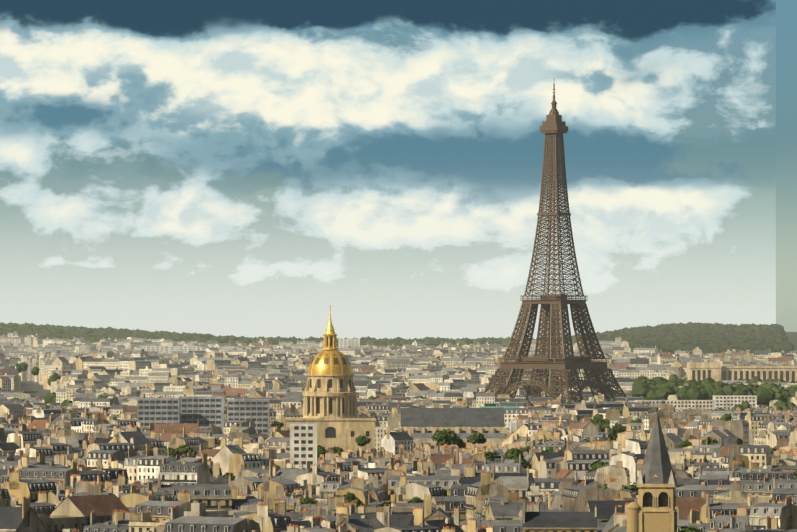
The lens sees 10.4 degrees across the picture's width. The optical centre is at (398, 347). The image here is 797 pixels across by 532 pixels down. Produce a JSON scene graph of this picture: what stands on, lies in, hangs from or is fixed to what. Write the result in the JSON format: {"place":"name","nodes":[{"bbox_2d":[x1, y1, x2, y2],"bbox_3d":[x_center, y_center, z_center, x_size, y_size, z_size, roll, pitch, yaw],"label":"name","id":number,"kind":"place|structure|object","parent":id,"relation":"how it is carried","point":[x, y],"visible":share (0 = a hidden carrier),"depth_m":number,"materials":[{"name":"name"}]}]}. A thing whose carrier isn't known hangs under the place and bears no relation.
{"place":"outdoors","nodes":[
{"label":"outdoors","id":0,"kind":"place"},
{"bbox_2d":[0,0,775,338],"bbox_3d":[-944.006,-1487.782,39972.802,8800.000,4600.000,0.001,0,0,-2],"label":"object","id":1,"kind":"structure","parent":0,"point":[434,142],"depth_m":39991.07,"materials":[{"name":"white"}]},
{"bbox_2d":[0,321,796,531],"bbox_3d":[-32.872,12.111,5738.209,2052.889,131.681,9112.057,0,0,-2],"label":"tree","id":2,"kind":"object","parent":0,"point":[706,338],"depth_m":7888.80,"materials":[{"name":"green plant"}]},
{"bbox_2d":[0,0,796,331],"label":"sky","id":3,"kind":"structure","parent":0,"point":[762,227],"materials":[{"name":"blue"}]},
{"bbox_2d":[21,332,796,404],"bbox_3d":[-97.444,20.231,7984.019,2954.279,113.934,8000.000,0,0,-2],"label":"hills","id":4,"kind":"structure","parent":0,"point":[34,389],"depth_m":5281.28,"materials":[{"name":"green plant"}]},
{"label":"ground","id":5,"kind":"structure","parent":0,"visible":0},
{"bbox_2d":[0,451,796,531],"bbox_3d":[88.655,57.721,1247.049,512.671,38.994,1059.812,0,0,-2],"label":"city","id":6,"kind":"object","parent":5,"relation":"on","point":[184,496],"visible":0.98,"depth_m":1403.73,"materials":[{"name":"beige stone"}]},
{"bbox_2d":[0,331,796,420],"bbox_3d":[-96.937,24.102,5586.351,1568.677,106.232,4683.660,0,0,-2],"label":"city","id":7,"kind":"object","parent":5,"relation":"on","point":[445,375],"visible":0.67,"depth_m":4858.01,"materials":[{"name":"beige stone"}]},
{"bbox_2d":[0,401,796,490],"bbox_3d":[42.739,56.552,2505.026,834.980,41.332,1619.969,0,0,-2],"label":"city buildings","id":8,"kind":"structure","parent":5,"relation":"on","point":[129,443],"depth_m":2225.41,"materials":[{"name":"beige stone"}]},
{"bbox_2d":[92,339,796,531],"bbox_3d":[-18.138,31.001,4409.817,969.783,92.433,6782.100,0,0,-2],"label":"landmark buildings","id":9,"kind":"structure","parent":5,"relation":"on","point":[329,419],"depth_m":2785.34,"materials":[{"name":"beige stone"}]},
{"bbox_2d":[308,306,351,374],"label":"golden dome","id":10,"kind":"structure","parent":9,"relation":"on","point":[329,359],"depth_m":2805.34,"materials":[{"name":"gold metal"}]},
{"bbox_2d":[484,84,626,401],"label":"eiffel tower","id":11,"kind":"structure","parent":5,"relation":"on","point":[553,128],"depth_m":4082.28,"materials":[{"name":"metal"}]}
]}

